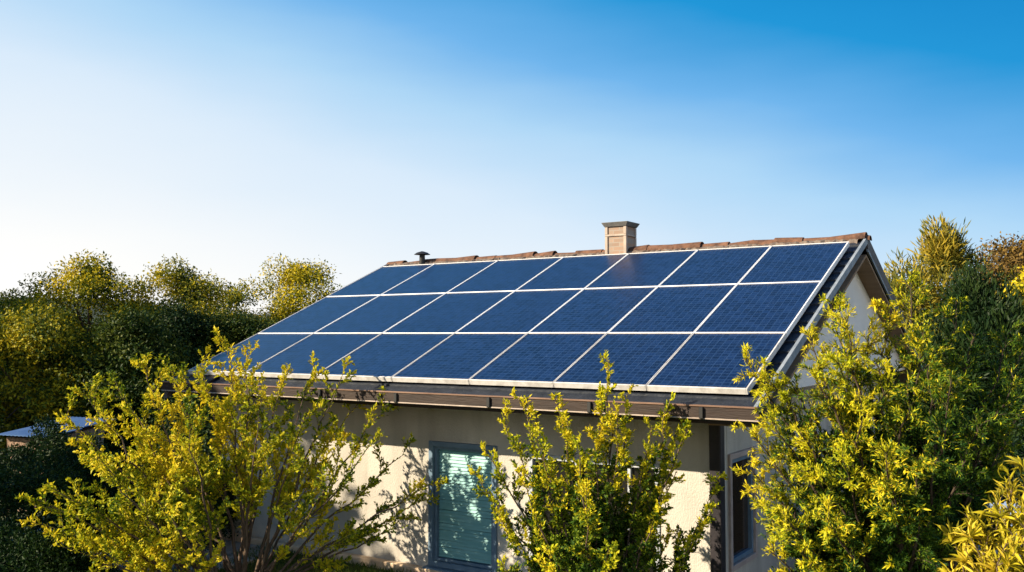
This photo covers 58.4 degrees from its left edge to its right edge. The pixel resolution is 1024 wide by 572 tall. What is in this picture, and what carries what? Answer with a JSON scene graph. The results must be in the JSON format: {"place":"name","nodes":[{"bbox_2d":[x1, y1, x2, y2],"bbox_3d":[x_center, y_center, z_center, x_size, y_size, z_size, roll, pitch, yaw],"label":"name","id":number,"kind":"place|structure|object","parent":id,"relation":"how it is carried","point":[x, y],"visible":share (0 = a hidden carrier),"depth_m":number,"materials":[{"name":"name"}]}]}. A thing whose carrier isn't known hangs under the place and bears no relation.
{"place":"outdoors","nodes":[
{"label":"outdoors","id":0,"kind":"place"},
{"bbox_2d":[0,297,268,322],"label":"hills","id":1,"kind":"structure","parent":0,"point":[98,312],"depth_m":248.42,"materials":[{"name":"green plant"}]},
{"bbox_2d":[37,525,277,571],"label":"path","id":2,"kind":"structure","parent":0,"point":[228,545],"depth_m":12.58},
{"bbox_2d":[61,466,240,550],"bbox_3d":[-5.230,3.159,13.303,2.581,1.256,1.508,0,-3,3],"label":"bush","id":3,"kind":"object","parent":2,"relation":"on","point":[220,499],"visible":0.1,"depth_m":12.96,"materials":[{"name":"green plant"}]},
{"bbox_2d":[0,394,1023,571],"bbox_3d":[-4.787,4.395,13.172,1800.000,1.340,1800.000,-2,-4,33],"label":"ground","id":4,"kind":"structure","parent":0,"point":[43,517],"depth_m":12.33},
{"bbox_2d":[0,288,92,446],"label":"broadleaf tree","id":5,"kind":"object","parent":4,"relation":"on","point":[8,296],"visible":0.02,"depth_m":33.30,"materials":[{"name":"green plant"}]},
{"bbox_2d":[0,413,103,514],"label":"woodland shrub","id":6,"kind":"object","parent":4,"relation":"on","point":[53,437],"visible":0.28,"depth_m":19.01,"materials":[{"name":"green plant"}]},
{"bbox_2d":[0,299,112,456],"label":"broadleaf tree","id":7,"kind":"object","parent":4,"relation":"on","point":[22,405],"visible":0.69,"depth_m":24.65,"materials":[{"name":"green plant"}]},
{"bbox_2d":[0,416,115,511],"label":"roof","id":8,"kind":"structure","parent":4,"relation":"on","point":[19,436],"depth_m":21.24,"materials":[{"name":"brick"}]},
{"bbox_2d":[0,515,123,571],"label":"clipped hedge","id":9,"kind":"object","parent":4,"relation":"on","point":[39,551],"visible":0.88,"depth_m":10.06,"materials":[{"name":"green plant"}]},
{"bbox_2d":[0,442,128,564],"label":"clipped hedge","id":10,"kind":"object","parent":4,"relation":"on","point":[33,483],"visible":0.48,"depth_m":11.25,"materials":[{"name":"green plant"}]},
{"bbox_2d":[0,248,174,414],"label":"broadleaf tree","id":11,"kind":"object","parent":4,"relation":"on","point":[87,283],"visible":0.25,"depth_m":29.37,"materials":[{"name":"green plant"}]},
{"bbox_2d":[45,406,156,480],"bbox_3d":[-11.377,4.420,25.466,3.874,2.716,3.685,0,-3,-8],"label":"woodland shrub","id":12,"kind":"object","parent":4,"relation":"on","point":[130,442],"visible":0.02,"depth_m":25.11,"materials":[{"name":"green plant"}]},
{"bbox_2d":[26,298,210,469],"bbox_3d":[-10.922,3.038,25.808,5.026,5.411,4.934,-2,-4,33],"label":"broadleaf tree","id":13,"kind":"object","parent":4,"relation":"on","point":[129,332],"visible":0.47,"depth_m":24.94,"materials":[{"name":"green plant"}]},
{"bbox_2d":[91,299,237,467],"bbox_3d":[-10.396,3.119,27.711,4.666,5.465,4.589,-2,-4,33],"label":"broadleaf tree","id":14,"kind":"object","parent":4,"relation":"on","point":[183,322],"visible":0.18,"depth_m":27.62,"materials":[{"name":"green plant"}]},
{"bbox_2d":[94,253,237,373],"bbox_3d":[-11.723,2.453,31.641,6.212,7.220,5.928,-2,-4,33],"label":"broadleaf tree","id":15,"kind":"object","parent":4,"relation":"on","point":[189,287],"visible":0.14,"depth_m":31.36,"materials":[{"name":"green plant"}]},
{"bbox_2d":[138,361,222,475],"bbox_3d":[-6.264,2.770,20.225,3.890,3.337,4.606,1,-3,-20],"label":"woodland shrub","id":16,"kind":"object","parent":4,"relation":"on","point":[207,427],"visible":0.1,"depth_m":19.84,"materials":[{"name":"green plant"}]},
{"bbox_2d":[164,306,284,454],"bbox_3d":[-8.495,3.247,28.622,5.079,5.258,4.744,-2,-4,33],"label":"broadleaf tree","id":17,"kind":"object","parent":4,"relation":"on","point":[242,327],"visible":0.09,"depth_m":28.33,"materials":[{"name":"green plant"}]},
{"bbox_2d":[186,283,273,337],"bbox_3d":[-11.689,3.121,38.232,6.196,6.576,5.499,-2,-4,33],"label":"broadleaf tree","id":18,"kind":"object","parent":4,"relation":"on","point":[236,302],"visible":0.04,"depth_m":37.76,"materials":[{"name":"green plant"}]},
{"bbox_2d":[15,326,448,571],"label":"bush","id":19,"kind":"object","parent":4,"relation":"on","point":[180,495],"visible":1,"depth_m":10.10,"materials":[{"name":"green plant"}]},
{"bbox_2d":[208,253,344,345],"bbox_3d":[-8.041,2.510,34.967,6.662,7.508,6.252,-2,-4,33],"label":"broadleaf tree","id":20,"kind":"object","parent":4,"relation":"on","point":[295,275],"visible":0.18,"depth_m":33.94,"materials":[{"name":"green plant"}]},
{"bbox_2d":[160,544,411,571],"bbox_3d":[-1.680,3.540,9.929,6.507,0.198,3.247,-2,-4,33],"label":"bush","id":21,"kind":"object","parent":4,"relation":"on","point":[282,563],"depth_m":11.85,"materials":[{"name":"green plant"}]},
{"bbox_2d":[161,221,925,571],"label":"house","id":22,"kind":"structure","parent":4,"relation":"on","point":[451,427],"depth_m":11.28,"materials":[{"name":"paint"}]},
{"bbox_2d":[188,333,312,375],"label":"solar panel","id":23,"kind":"object","parent":22,"relation":"attached to","point":[271,345],"visible":0.66,"depth_m":13.54,"materials":[{"name":"glass"}]},
{"bbox_2d":[246,333,381,378],"bbox_3d":[-2.754,0.957,12.819,1.342,0.062,1.402,-2,19,33],"label":"solar panel","id":24,"kind":"object","parent":22,"relation":"attached to","point":[328,349],"visible":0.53,"depth_m":12.80,"materials":[{"name":"glass"}]},
{"bbox_2d":[259,295,379,332],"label":"solar panel","id":25,"kind":"object","parent":22,"relation":"attached to","point":[318,315],"visible":0.71,"depth_m":14.69,"materials":[{"name":"glass"}]},
{"bbox_2d":[315,293,444,332],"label":"solar panel","id":26,"kind":"object","parent":22,"relation":"attached to","point":[381,313],"visible":0.74,"depth_m":13.98,"materials":[{"name":"glass"}]},
{"bbox_2d":[327,264,433,296],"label":"solar panel","id":27,"kind":"object","parent":22,"relation":"attached to","point":[381,280],"visible":0.74,"depth_m":15.96,"materials":[{"name":"glass"}]},
{"bbox_2d":[316,333,453,381],"bbox_3d":[-1.652,0.919,12.101,1.272,0.063,1.402,-2,19,33],"label":"solar panel","id":28,"kind":"object","parent":22,"relation":"attached to","point":[386,357],"visible":0.78,"depth_m":12.04,"materials":[{"name":"glass"}]},
{"bbox_2d":[381,260,497,294],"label":"solar panel","id":29,"kind":"object","parent":22,"relation":"attached to","point":[441,278],"visible":0.7,"depth_m":15.25,"materials":[{"name":"glass"}]},
{"bbox_2d":[383,291,513,332],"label":"solar panel","id":30,"kind":"object","parent":22,"relation":"attached to","point":[455,312],"visible":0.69,"depth_m":13.26,"materials":[{"name":"glass"}]},
{"bbox_2d":[392,333,526,384],"bbox_3d":[-0.630,0.883,11.436,1.152,0.063,1.402,-2,19,33],"label":"solar panel","id":31,"kind":"object","parent":22,"relation":"attached to","point":[459,358],"visible":0.87,"depth_m":11.35,"materials":[{"name":"glass"}]},
{"bbox_2d":[422,440,496,571],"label":"window","id":32,"kind":"structure","parent":22,"relation":"in","point":[462,531],"depth_m":11.40,"materials":[{"name":"teal glass"}]},
{"bbox_2d":[447,257,562,292],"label":"solar panel","id":33,"kind":"object","parent":22,"relation":"attached to","point":[508,275],"visible":0.69,"depth_m":14.53,"materials":[{"name":"glass"}]},
{"bbox_2d":[456,289,582,332],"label":"solar panel","id":34,"kind":"object","parent":22,"relation":"attached to","point":[524,311],"visible":0.72,"depth_m":12.59,"materials":[{"name":"glass"}]},
{"bbox_2d":[469,333,606,387],"bbox_3d":[0.329,0.850,10.812,1.122,0.062,1.402,-2,19,33],"label":"solar panel","id":35,"kind":"object","parent":22,"relation":"attached to","point":[537,359],"visible":0.91,"depth_m":10.72,"materials":[{"name":"glass"}]},
{"bbox_2d":[516,253,628,290],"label":"solar panel","id":36,"kind":"object","parent":22,"relation":"attached to","point":[576,272],"visible":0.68,"depth_m":13.86,"materials":[{"name":"glass"}]},
{"bbox_2d":[529,286,657,332],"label":"solar panel","id":37,"kind":"object","parent":22,"relation":"attached to","point":[598,310],"visible":0.74,"depth_m":11.96,"materials":[{"name":"glass"}]},
{"bbox_2d":[529,454,660,571],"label":"window","id":38,"kind":"structure","parent":22,"relation":"in","point":[632,471],"depth_m":10.45,"materials":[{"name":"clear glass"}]},
{"bbox_2d":[553,333,692,390],"bbox_3d":[1.263,0.818,10.204,1.092,0.062,1.402,-2,19,33],"label":"solar panel","id":39,"kind":"object","parent":22,"relation":"attached to","point":[641,360],"visible":0.85,"depth_m":10.12,"materials":[{"name":"glass"}]},
{"bbox_2d":[585,250,696,288],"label":"solar panel","id":40,"kind":"object","parent":22,"relation":"attached to","point":[648,269],"visible":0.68,"depth_m":13.23,"materials":[{"name":"glass"}]},
{"bbox_2d":[608,284,736,332],"bbox_3d":[2.026,0.294,11.403,1.092,0.062,1.612,-2,19,33],"label":"solar panel","id":41,"kind":"object","parent":22,"relation":"attached to","point":[677,309],"visible":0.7,"depth_m":11.35,"materials":[{"name":"glass"}]},
{"bbox_2d":[659,246,770,285],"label":"solar panel","id":42,"kind":"object","parent":22,"relation":"attached to","point":[717,266],"visible":0.74,"depth_m":12.63,"materials":[{"name":"glass"}]},
{"bbox_2d":[647,332,786,394],"bbox_3d":[2.168,0.787,9.615,1.052,0.062,1.402,-2,19,33],"label":"solar panel","id":43,"kind":"object","parent":22,"relation":"attached to","point":[703,362],"visible":0.97,"depth_m":9.53,"materials":[{"name":"glass"}]},
{"bbox_2d":[728,446,757,571],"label":"window","id":44,"kind":"structure","parent":22,"relation":"in","point":[743,528],"depth_m":10.22,"materials":[{"name":"grey glass"}]},
{"bbox_2d":[694,281,821,336],"bbox_3d":[2.931,0.263,10.814,1.052,0.062,1.612,-2,19,33],"label":"solar panel","id":45,"kind":"object","parent":22,"relation":"attached to","point":[761,307],"visible":0.89,"depth_m":10.75,"materials":[{"name":"glass"}]},
{"bbox_2d":[738,241,849,284],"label":"solar panel","id":46,"kind":"object","parent":22,"relation":"attached to","point":[799,262],"visible":0.91,"depth_m":12.03,"materials":[{"name":"glass"}]},
{"bbox_2d":[467,349,728,571],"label":"bush","id":47,"kind":"object","parent":4,"relation":"on","point":[583,545],"visible":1,"depth_m":8.53,"materials":[{"name":"green plant"}]},
{"bbox_2d":[729,268,1023,571],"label":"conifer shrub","id":48,"kind":"object","parent":4,"relation":"on","point":[893,506],"visible":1,"depth_m":6.90,"materials":[{"name":"green plant"}]},
{"bbox_2d":[857,413,989,571],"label":"dark shrub","id":49,"kind":"object","parent":4,"relation":"on","point":[955,466],"visible":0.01,"depth_m":11.51,"materials":[{"name":"green plant"}]},
{"bbox_2d":[880,210,1023,417],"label":"pine tree","id":50,"kind":"object","parent":4,"relation":"on","point":[942,249],"visible":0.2,"depth_m":23.21,"materials":[{"name":"green plant"}]},
{"bbox_2d":[895,256,1023,465],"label":"dark conifer","id":51,"kind":"object","parent":4,"relation":"on","point":[988,309],"visible":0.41,"depth_m":19.32,"materials":[{"name":"green plant"}]},
{"bbox_2d":[933,456,1023,571],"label":"lance leaf bush","id":52,"kind":"object","parent":4,"relation":"on","point":[1010,541],"visible":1,"depth_m":4.38,"materials":[{"name":"yellow plant"}]},
{"bbox_2d":[956,392,1023,571],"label":"dark shrub","id":53,"kind":"object","parent":4,"relation":"on","point":[1015,437],"visible":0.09,"depth_m":10.54,"materials":[{"name":"green plant"}]},
{"bbox_2d":[963,231,1023,289],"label":"broadleaf tree","id":54,"kind":"object","parent":4,"relation":"on","point":[1013,253],"visible":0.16,"depth_m":26.92,"materials":[{"name":"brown plant"}]},
{"bbox_2d":[995,265,1023,437],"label":"broadleaf tree","id":55,"kind":"object","parent":4,"relation":"on","point":[1019,286],"visible":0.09,"depth_m":20.41,"materials":[{"name":"yellow plant"}]},
{"bbox_2d":[0,0,1023,320],"label":"sky","id":56,"kind":"structure","parent":0,"point":[225,137],"materials":[{"name":"blue"}]}
]}

